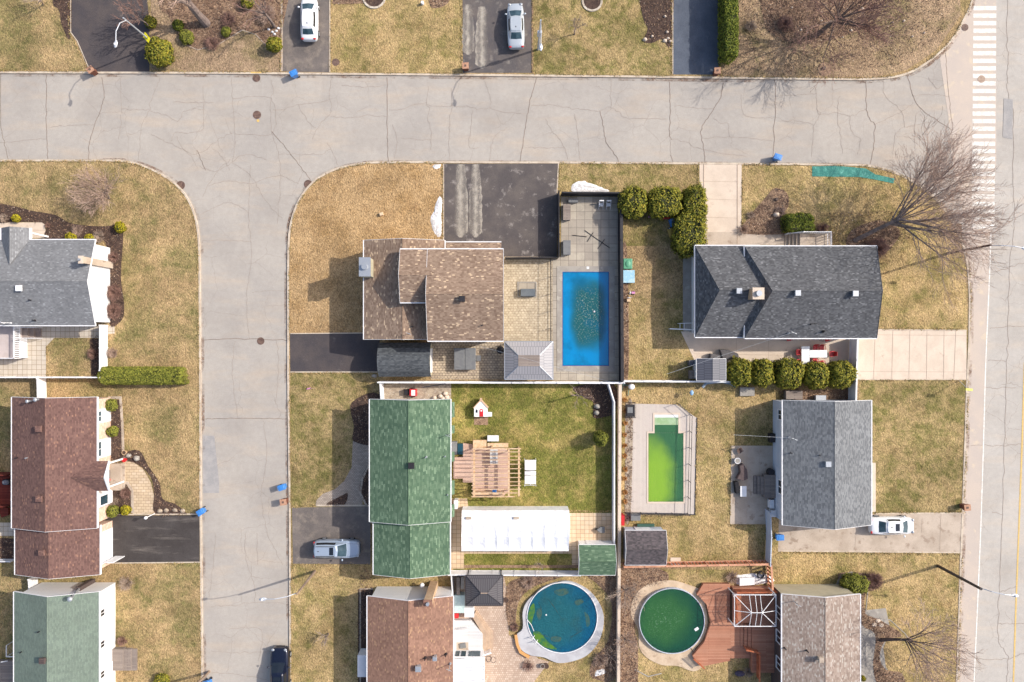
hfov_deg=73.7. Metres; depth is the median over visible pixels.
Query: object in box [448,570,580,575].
fence
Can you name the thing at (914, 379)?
edging
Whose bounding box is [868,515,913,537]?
parked car
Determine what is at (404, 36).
lawn
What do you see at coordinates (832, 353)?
patio chair
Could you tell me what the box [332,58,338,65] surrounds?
valve cover
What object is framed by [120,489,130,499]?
bare shrub
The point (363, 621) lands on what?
flower bed
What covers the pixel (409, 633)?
orange brown roof house
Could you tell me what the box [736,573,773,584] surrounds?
snow
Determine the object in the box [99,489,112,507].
bay window
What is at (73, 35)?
edging
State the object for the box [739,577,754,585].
plastic sheet
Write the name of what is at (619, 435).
fence
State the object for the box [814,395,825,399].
storage box
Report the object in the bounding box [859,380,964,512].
lawn
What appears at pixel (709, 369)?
garden shed
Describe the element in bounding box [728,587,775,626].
canopy frame
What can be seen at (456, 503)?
storage box
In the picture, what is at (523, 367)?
gazebo
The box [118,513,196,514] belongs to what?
edging
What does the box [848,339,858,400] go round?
fence
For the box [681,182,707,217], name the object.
cedar hedge
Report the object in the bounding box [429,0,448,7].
flower bed
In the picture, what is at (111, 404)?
ball shrub
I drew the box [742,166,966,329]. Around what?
lawn
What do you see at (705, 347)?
patio
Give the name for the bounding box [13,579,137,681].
sage roof house
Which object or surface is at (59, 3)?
flower bed
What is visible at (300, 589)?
street lamp
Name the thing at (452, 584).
fence
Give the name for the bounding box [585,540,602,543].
door
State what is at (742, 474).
furniture cover
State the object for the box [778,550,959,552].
edging
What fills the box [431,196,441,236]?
snow
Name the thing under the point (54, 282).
grey house
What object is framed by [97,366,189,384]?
clipped hedge
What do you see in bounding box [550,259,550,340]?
pool fence
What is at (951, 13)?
lawn
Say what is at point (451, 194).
driveway
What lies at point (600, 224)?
patio
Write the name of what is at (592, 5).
planting ring
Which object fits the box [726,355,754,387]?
round cedar
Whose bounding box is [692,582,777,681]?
pool deck
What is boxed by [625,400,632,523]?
flower bed
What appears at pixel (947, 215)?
bare tree
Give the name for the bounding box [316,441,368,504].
path
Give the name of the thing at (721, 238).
path
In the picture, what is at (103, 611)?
window
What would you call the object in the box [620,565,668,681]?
flower bed
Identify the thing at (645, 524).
stacked boards
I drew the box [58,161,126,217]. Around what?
bare tree
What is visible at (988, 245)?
street lamp
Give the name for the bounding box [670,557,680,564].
concrete slab
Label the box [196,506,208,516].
recycling bin
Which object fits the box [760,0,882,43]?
flower bed
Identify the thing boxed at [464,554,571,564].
lawn
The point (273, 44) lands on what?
round cedar
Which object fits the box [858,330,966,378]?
driveway
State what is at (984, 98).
crosswalk
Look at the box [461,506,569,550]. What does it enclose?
storage tent
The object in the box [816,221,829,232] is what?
bare shrub
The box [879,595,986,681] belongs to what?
bare tree
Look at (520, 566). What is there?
edging
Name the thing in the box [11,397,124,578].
red brown house
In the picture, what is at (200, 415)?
kerb
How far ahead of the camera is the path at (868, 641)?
71.88 m
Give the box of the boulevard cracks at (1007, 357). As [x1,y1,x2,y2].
[971,0,1023,681]
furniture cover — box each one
[708,353,719,357]
[719,350,738,359]
[733,481,739,493]
[735,463,747,480]
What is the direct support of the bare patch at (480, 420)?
on the lawn at (549, 428)
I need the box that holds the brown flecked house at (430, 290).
[359,238,503,341]
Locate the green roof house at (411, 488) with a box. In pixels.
[369,399,454,578]
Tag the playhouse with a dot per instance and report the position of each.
(480, 407)
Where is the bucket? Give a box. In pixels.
[734,458,740,463]
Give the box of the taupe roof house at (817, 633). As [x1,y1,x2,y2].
[771,584,860,681]
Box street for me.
[0,52,961,681]
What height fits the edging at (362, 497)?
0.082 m
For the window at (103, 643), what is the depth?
69.66 m
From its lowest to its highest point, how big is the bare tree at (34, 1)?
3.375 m
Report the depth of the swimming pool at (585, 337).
71.88 m
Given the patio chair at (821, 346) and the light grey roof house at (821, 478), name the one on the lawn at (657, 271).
the light grey roof house at (821, 478)
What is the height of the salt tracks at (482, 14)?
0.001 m
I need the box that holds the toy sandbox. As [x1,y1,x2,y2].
[623,258,631,268]
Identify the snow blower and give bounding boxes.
[399,388,416,396]
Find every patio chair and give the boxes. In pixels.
[813,344,819,349]
[820,344,825,349]
[829,351,836,356]
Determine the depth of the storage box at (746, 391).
71.55 m
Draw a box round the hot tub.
[454,348,480,369]
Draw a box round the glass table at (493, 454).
[490,449,497,463]
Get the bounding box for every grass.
[0,0,972,681]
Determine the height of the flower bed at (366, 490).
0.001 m
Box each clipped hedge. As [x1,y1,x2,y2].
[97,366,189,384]
[780,212,815,233]
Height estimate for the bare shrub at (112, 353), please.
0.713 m
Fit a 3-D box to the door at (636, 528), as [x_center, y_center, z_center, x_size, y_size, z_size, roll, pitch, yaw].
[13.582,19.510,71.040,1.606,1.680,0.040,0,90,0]
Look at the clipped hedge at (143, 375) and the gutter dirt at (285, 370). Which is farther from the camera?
the gutter dirt at (285, 370)
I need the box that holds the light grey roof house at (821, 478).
[753,400,871,529]
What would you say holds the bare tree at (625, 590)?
on the flower bed at (628, 625)
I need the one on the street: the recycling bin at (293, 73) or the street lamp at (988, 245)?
the recycling bin at (293, 73)
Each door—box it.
[102,527,112,563]
[430,348,432,372]
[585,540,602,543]
[634,526,650,529]
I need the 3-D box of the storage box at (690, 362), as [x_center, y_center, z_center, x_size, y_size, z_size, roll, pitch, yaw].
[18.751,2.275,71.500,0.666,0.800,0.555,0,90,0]
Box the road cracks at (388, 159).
[0,53,952,418]
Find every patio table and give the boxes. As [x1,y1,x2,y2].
[800,346,809,363]
[810,350,826,357]
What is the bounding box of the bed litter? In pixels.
[0,0,949,681]
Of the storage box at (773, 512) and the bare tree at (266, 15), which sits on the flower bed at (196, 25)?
the bare tree at (266, 15)
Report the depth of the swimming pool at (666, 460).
71.88 m
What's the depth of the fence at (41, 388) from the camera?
71.09 m
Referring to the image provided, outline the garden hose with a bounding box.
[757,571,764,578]
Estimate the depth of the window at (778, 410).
70.14 m
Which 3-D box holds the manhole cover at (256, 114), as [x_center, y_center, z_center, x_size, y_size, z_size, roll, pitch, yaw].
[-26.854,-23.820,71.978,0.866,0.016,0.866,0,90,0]
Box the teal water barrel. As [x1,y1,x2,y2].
[458,443,462,453]
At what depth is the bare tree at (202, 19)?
69.70 m
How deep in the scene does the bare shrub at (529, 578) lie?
71.64 m
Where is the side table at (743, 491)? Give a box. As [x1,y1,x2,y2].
[740,486,746,496]
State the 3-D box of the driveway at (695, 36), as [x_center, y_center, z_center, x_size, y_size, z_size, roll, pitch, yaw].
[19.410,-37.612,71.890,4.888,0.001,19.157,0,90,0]
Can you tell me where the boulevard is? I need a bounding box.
[962,0,1023,681]
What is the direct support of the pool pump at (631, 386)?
on the lawn at (726, 415)
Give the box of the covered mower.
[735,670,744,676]
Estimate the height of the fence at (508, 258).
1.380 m
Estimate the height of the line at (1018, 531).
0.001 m
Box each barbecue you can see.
[2,478,10,484]
[496,346,503,353]
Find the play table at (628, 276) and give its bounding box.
[623,270,634,282]
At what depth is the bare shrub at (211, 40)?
71.55 m
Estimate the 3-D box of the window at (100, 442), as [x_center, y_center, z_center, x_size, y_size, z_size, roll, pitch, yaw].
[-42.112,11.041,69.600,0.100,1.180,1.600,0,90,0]
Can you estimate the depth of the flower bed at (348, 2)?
71.87 m
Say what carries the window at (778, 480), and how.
in the light grey roof house at (821, 478)
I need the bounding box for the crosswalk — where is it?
[972,6,995,228]
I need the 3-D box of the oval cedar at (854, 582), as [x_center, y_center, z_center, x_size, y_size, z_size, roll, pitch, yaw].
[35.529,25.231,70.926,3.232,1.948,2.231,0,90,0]
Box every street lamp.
[114,17,146,47]
[198,670,209,681]
[259,570,315,600]
[537,19,542,50]
[936,564,1018,596]
[948,244,1023,254]
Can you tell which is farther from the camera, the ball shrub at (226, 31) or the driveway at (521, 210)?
the driveway at (521, 210)
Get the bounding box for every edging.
[70,0,87,65]
[108,396,126,461]
[111,562,199,563]
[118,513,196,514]
[125,481,133,512]
[178,30,263,49]
[281,0,282,70]
[290,333,358,333]
[290,371,376,372]
[316,505,368,505]
[329,0,329,71]
[359,465,368,504]
[360,588,372,681]
[443,164,443,239]
[464,565,577,567]
[532,1,532,72]
[556,164,558,192]
[625,418,696,514]
[635,669,661,676]
[672,3,672,73]
[730,446,732,523]
[737,165,737,244]
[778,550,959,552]
[859,379,966,379]
[865,592,907,636]
[876,512,961,513]
[878,329,966,330]
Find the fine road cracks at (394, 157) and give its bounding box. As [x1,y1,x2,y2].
[0,77,946,679]
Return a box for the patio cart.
[625,402,635,417]
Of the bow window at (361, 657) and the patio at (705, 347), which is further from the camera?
the patio at (705, 347)
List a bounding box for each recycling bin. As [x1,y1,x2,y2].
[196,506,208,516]
[277,483,286,490]
[289,69,299,78]
[772,153,782,162]
[774,533,783,540]
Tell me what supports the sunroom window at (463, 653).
in the orange brown roof house at (409, 633)
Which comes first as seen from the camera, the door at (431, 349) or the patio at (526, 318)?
the door at (431, 349)
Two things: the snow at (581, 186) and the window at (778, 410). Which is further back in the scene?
the snow at (581, 186)
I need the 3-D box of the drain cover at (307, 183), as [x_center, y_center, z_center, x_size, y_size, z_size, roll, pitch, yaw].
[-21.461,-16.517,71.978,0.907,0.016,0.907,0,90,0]
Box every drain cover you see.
[177,181,184,188]
[253,74,259,81]
[304,180,311,186]
[961,24,967,30]
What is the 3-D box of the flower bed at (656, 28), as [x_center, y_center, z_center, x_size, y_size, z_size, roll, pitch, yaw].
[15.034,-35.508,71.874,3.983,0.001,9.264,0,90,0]
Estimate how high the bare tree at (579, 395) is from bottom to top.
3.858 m
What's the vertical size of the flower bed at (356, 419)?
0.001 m
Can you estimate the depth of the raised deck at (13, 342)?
70.90 m
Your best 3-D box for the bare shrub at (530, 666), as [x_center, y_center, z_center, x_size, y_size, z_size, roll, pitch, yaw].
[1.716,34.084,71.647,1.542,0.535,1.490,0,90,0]
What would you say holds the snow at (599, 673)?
on the flower bed at (612, 584)
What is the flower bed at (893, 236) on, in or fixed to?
on the lawn at (911, 299)
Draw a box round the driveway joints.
[43,181,966,544]
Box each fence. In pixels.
[0,376,100,377]
[0,559,13,561]
[27,577,37,588]
[36,378,46,397]
[99,325,107,370]
[377,381,624,383]
[379,383,383,398]
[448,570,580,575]
[451,576,453,594]
[505,257,557,259]
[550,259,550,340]
[557,190,559,257]
[561,191,623,196]
[607,384,614,543]
[616,384,621,681]
[618,193,623,381]
[621,560,771,567]
[623,380,730,382]
[625,403,691,515]
[765,509,772,566]
[766,563,773,590]
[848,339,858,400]
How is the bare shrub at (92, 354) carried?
on the flower bed at (93, 365)
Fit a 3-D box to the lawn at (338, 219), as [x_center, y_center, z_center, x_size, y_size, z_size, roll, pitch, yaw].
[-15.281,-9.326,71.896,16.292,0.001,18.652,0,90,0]
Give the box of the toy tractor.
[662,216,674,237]
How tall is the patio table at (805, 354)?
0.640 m
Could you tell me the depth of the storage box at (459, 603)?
70.80 m
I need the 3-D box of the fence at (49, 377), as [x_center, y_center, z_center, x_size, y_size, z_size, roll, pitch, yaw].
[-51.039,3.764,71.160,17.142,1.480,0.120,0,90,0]
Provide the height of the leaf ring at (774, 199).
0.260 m
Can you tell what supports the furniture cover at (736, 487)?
on the patio at (751, 508)
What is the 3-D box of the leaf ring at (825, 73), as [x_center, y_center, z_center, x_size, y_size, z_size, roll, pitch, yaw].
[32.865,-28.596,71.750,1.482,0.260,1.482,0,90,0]
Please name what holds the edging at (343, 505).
on the lawn at (657, 271)
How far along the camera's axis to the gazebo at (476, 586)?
69.45 m
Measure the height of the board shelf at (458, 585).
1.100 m
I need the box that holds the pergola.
[471,445,520,496]
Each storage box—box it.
[452,441,456,454]
[454,498,457,508]
[454,592,464,612]
[465,606,473,616]
[563,204,570,220]
[563,240,570,254]
[568,199,577,202]
[621,513,624,525]
[630,513,640,520]
[687,360,694,365]
[688,370,695,378]
[739,387,754,395]
[768,509,775,516]
[784,390,802,398]
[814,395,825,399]
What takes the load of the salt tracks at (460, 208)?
on the driveway at (451, 194)
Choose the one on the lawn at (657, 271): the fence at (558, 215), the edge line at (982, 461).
the fence at (558, 215)
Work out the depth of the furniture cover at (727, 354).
71.30 m
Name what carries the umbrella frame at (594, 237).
on the patio at (600, 224)
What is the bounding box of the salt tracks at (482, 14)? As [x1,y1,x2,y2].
[462,4,484,68]
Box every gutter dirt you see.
[20,74,817,82]
[115,158,205,680]
[285,160,840,615]
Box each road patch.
[203,435,218,492]
[1003,98,1012,138]
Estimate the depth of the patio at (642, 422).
71.89 m
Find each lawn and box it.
[0,0,84,70]
[0,161,200,681]
[73,0,970,77]
[151,0,280,71]
[289,163,968,681]
[289,164,442,333]
[290,371,379,511]
[291,563,452,681]
[330,0,461,72]
[451,383,617,570]
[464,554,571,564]
[504,575,615,681]
[533,0,671,75]
[558,164,698,256]
[621,382,779,565]
[628,298,695,379]
[635,570,776,681]
[719,0,960,77]
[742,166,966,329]
[777,551,958,681]
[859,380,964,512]
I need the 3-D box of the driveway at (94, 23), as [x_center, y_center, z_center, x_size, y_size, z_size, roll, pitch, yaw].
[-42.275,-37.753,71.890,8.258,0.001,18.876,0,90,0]
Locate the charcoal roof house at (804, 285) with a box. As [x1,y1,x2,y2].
[692,231,882,338]
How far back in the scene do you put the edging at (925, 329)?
71.86 m
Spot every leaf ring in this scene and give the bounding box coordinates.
[767,190,786,209]
[817,62,831,75]
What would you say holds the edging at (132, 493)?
on the lawn at (157, 616)
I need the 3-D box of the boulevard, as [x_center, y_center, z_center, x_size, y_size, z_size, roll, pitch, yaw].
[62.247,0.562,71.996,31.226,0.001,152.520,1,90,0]
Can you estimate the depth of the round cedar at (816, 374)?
69.75 m
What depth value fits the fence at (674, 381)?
70.38 m
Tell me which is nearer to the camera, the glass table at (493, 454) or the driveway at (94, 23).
the glass table at (493, 454)
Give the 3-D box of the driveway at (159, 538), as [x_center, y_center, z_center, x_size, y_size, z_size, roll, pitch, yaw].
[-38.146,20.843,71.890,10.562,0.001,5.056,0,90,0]
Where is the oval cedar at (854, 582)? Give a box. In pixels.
[839,572,868,594]
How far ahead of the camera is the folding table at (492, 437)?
71.25 m
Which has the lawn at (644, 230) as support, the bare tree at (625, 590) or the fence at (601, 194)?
the fence at (601, 194)
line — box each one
[973,233,991,681]
[1013,375,1023,681]
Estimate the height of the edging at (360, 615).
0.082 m
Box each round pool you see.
[514,580,603,662]
[631,580,707,670]
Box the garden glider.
[524,458,535,485]
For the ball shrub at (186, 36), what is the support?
on the flower bed at (196, 25)
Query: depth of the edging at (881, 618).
71.86 m
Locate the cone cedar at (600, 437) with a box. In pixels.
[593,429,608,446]
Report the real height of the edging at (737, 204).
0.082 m
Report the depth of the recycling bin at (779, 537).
71.01 m
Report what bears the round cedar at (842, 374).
on the lawn at (657, 271)
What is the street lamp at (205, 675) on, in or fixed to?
on the street
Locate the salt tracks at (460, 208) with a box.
[457,164,482,236]
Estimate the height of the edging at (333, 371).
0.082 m
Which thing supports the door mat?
on the back deck at (479, 636)
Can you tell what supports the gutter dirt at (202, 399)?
on the street
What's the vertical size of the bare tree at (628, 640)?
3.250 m
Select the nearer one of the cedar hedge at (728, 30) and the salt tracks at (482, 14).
the cedar hedge at (728, 30)
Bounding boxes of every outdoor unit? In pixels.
[766,468,774,474]
[768,433,775,441]
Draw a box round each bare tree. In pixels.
[22,0,43,4]
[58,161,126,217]
[112,0,151,29]
[147,0,210,27]
[230,0,275,27]
[314,629,328,645]
[568,18,585,34]
[570,386,591,407]
[598,642,625,673]
[605,583,646,619]
[613,631,640,660]
[786,0,919,89]
[853,106,1023,312]
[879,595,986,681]
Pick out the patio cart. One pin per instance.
(630, 410)
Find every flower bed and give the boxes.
[0,203,123,326]
[0,538,13,562]
[53,0,71,38]
[90,339,98,374]
[111,400,122,459]
[112,484,130,515]
[123,450,186,513]
[158,0,287,48]
[326,493,347,504]
[332,0,363,3]
[350,392,379,444]
[358,589,372,681]
[360,464,368,504]
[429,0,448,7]
[505,576,561,630]
[573,384,617,417]
[586,571,616,681]
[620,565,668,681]
[623,242,628,388]
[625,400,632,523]
[639,0,673,46]
[741,188,788,234]
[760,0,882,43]
[784,387,847,399]
[838,572,904,681]
[846,220,899,254]
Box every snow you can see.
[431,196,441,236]
[433,164,440,168]
[571,181,608,191]
[595,669,605,675]
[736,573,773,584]
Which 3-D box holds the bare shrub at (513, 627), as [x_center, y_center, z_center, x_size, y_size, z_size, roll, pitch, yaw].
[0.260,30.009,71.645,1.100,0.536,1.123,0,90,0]
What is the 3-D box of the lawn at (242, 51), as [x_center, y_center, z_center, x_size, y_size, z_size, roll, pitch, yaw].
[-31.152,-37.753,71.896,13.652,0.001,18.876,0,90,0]
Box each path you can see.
[0,222,44,237]
[122,462,153,513]
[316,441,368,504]
[384,383,450,398]
[683,256,691,331]
[703,232,832,244]
[861,608,888,681]
[872,463,875,511]
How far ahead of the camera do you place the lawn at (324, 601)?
71.89 m
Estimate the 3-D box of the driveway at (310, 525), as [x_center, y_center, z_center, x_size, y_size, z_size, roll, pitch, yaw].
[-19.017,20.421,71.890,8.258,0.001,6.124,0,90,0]
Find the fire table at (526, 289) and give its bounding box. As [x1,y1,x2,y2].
[517,282,536,296]
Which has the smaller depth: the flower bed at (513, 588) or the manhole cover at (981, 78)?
the flower bed at (513, 588)
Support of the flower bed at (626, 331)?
on the lawn at (659, 349)
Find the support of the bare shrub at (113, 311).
on the flower bed at (108, 234)
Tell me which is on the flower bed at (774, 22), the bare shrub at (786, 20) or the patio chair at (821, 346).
the bare shrub at (786, 20)
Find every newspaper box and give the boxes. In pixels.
[86,65,97,75]
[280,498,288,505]
[462,62,468,70]
[713,67,720,75]
[959,503,970,510]
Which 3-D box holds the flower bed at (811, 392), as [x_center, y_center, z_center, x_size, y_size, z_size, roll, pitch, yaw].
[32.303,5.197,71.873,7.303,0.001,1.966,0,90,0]
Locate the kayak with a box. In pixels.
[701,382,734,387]
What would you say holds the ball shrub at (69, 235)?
on the flower bed at (108, 234)
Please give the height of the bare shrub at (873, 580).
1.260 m
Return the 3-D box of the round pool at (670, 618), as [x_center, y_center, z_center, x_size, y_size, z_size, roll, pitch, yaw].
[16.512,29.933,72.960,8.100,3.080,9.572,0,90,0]
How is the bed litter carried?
on the lawn at (657, 271)
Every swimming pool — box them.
[557,266,614,370]
[647,413,684,502]
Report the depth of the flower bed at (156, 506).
71.87 m
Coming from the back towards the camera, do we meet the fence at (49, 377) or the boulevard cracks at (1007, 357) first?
the boulevard cracks at (1007, 357)
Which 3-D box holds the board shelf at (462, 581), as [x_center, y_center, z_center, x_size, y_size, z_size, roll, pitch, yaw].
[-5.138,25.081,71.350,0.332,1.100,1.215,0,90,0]
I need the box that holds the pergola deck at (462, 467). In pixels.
[453,440,507,495]
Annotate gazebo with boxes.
[465,569,502,605]
[504,341,552,379]
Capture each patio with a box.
[0,326,114,375]
[0,523,13,535]
[431,341,503,378]
[451,499,615,568]
[453,576,548,681]
[504,257,552,340]
[553,197,618,380]
[625,404,695,513]
[681,331,848,364]
[731,446,772,523]
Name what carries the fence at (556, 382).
on the lawn at (657, 271)
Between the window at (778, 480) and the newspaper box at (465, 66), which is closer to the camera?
the window at (778, 480)
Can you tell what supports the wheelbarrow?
on the patio at (583, 526)
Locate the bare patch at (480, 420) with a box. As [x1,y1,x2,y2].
[474,417,487,424]
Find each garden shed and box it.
[377,343,432,376]
[578,540,616,574]
[624,526,667,564]
[693,358,725,380]
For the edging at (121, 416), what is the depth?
71.86 m
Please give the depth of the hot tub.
71.05 m
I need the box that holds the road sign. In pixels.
[143,32,149,42]
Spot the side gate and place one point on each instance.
(681, 329)
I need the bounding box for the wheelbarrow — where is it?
[595,526,608,532]
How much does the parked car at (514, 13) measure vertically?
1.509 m
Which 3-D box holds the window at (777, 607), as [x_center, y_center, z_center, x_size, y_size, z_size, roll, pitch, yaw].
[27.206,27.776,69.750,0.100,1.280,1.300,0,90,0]
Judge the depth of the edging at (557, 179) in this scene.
71.86 m
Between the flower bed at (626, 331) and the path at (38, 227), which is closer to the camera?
the flower bed at (626, 331)
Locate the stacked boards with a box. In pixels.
[637,523,654,526]
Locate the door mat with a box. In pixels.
[457,642,467,649]
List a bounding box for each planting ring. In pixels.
[363,0,385,8]
[582,0,602,11]
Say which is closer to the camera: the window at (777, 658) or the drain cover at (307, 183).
the window at (777, 658)
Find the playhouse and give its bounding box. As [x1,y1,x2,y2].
[473,398,491,416]
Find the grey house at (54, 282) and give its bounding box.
[0,226,112,325]
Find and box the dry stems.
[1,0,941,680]
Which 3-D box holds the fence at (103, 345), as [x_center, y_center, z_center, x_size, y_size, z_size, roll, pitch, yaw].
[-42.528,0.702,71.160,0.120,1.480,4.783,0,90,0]
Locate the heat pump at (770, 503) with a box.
[768,499,773,507]
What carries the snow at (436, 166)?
on the lawn at (338, 219)
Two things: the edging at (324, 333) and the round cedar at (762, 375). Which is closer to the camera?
the round cedar at (762, 375)
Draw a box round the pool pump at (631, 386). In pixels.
[622,383,634,394]
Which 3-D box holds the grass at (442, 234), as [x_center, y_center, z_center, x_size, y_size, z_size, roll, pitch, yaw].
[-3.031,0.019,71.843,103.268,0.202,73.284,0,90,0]
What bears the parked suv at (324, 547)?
on the driveway at (310, 525)
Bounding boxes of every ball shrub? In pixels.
[11,214,20,222]
[65,232,76,238]
[84,233,94,238]
[105,399,117,411]
[105,425,118,436]
[105,505,119,517]
[114,221,126,232]
[120,505,131,515]
[144,15,157,28]
[153,672,170,681]
[171,19,184,31]
[179,29,194,44]
[221,25,231,37]
[241,0,254,8]
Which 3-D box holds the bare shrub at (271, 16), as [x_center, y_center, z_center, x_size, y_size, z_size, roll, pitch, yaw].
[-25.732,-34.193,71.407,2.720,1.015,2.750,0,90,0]
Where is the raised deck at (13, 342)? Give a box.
[0,326,41,358]
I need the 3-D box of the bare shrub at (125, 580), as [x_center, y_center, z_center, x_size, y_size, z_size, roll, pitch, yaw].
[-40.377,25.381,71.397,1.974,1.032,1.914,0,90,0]
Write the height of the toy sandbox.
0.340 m
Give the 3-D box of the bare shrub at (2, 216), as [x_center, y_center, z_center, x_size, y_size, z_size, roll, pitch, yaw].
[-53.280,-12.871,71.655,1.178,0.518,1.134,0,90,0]
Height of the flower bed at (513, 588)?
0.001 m
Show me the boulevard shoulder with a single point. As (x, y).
(958, 72)
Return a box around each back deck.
[0,472,10,517]
[0,641,12,681]
[454,610,492,655]
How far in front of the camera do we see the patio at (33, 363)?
71.89 m
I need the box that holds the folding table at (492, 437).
[487,435,498,440]
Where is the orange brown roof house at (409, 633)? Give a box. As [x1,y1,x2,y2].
[357,581,484,681]
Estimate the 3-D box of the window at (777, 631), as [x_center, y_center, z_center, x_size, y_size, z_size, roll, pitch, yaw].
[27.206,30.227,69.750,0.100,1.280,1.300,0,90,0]
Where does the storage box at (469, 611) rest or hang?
on the patio at (508, 665)
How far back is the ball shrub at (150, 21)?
71.13 m
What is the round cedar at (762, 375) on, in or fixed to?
on the lawn at (657, 271)
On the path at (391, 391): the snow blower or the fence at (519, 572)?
the snow blower
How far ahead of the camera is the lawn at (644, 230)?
71.89 m
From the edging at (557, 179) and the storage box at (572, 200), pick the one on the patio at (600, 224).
the storage box at (572, 200)
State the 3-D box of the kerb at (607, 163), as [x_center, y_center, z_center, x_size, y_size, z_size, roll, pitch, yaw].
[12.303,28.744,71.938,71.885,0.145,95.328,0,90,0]
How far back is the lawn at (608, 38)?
71.90 m
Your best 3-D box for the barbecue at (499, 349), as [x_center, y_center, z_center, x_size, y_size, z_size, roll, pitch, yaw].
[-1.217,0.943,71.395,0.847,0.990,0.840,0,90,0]
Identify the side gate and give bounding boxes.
[670,323,693,329]
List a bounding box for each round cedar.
[144,35,174,68]
[265,37,282,52]
[617,184,647,220]
[645,184,683,219]
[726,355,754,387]
[750,358,775,388]
[772,356,805,389]
[802,360,829,389]
[827,360,857,388]
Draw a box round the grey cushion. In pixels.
[459,643,465,648]
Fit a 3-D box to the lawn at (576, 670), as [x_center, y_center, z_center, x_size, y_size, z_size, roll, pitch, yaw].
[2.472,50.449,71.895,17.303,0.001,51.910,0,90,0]
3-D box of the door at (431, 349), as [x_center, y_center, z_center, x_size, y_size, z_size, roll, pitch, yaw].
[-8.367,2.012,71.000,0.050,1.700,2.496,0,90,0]
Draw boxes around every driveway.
[71,0,148,71]
[102,515,199,561]
[283,0,328,71]
[290,334,379,370]
[292,506,369,563]
[444,164,485,240]
[463,0,531,72]
[486,164,557,256]
[673,0,718,73]
[699,164,741,231]
[778,514,961,551]
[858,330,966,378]
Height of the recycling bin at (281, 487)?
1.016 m
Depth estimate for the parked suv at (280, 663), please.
70.80 m
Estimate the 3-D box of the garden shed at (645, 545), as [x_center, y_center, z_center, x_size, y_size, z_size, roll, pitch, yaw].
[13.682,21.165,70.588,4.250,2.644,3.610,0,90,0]
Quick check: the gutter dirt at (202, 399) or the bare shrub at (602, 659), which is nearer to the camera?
the bare shrub at (602, 659)
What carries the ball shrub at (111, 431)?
on the flower bed at (114, 423)
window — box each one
[99,410,101,421]
[99,441,101,456]
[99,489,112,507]
[101,607,105,617]
[101,638,105,648]
[101,668,105,678]
[357,648,365,676]
[455,651,479,655]
[776,604,779,620]
[776,628,779,644]
[776,655,779,670]
[777,409,780,419]
[777,479,780,494]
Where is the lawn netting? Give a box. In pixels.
[812,166,893,182]
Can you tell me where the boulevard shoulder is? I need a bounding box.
[940,0,995,681]
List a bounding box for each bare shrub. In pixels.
[0,213,8,222]
[71,224,82,235]
[87,347,97,359]
[93,230,104,242]
[106,348,117,357]
[107,284,122,301]
[107,302,122,320]
[108,252,118,262]
[109,496,118,505]
[116,635,127,645]
[118,575,135,590]
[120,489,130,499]
[202,36,220,50]
[219,10,236,27]
[253,2,276,24]
[510,622,518,630]
[521,576,535,589]
[522,660,534,672]
[593,653,607,667]
[725,571,739,584]
[737,224,748,235]
[743,667,754,676]
[744,20,757,33]
[746,210,754,218]
[775,206,787,217]
[777,14,794,33]
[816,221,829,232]
[864,237,891,260]
[865,570,883,591]
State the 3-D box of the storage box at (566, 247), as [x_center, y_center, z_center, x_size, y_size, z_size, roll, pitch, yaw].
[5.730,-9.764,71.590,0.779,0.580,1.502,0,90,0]
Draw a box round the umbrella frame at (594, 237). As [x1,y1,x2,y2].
[573,231,609,247]
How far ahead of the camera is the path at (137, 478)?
71.88 m
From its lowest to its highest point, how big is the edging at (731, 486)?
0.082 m
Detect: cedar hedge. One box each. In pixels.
[670,210,707,259]
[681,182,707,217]
[717,0,739,66]
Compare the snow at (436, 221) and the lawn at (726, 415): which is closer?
the snow at (436, 221)
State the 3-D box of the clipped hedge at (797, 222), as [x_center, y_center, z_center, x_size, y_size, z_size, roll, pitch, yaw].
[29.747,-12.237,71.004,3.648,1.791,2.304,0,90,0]
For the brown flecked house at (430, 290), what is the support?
on the lawn at (657, 271)
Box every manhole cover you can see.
[253,111,260,118]
[257,337,263,344]
[978,75,984,82]
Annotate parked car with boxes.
[298,0,319,41]
[505,3,525,49]
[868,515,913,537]
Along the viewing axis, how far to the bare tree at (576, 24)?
69.79 m
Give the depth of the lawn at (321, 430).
71.90 m
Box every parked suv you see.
[267,645,291,681]
[313,537,360,560]
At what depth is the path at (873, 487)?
71.89 m
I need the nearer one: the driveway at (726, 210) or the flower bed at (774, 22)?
the flower bed at (774, 22)
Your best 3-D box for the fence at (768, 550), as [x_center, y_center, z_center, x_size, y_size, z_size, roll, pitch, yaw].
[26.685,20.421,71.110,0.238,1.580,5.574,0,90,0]
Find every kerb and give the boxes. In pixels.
[0,0,972,80]
[0,159,203,681]
[287,161,970,681]

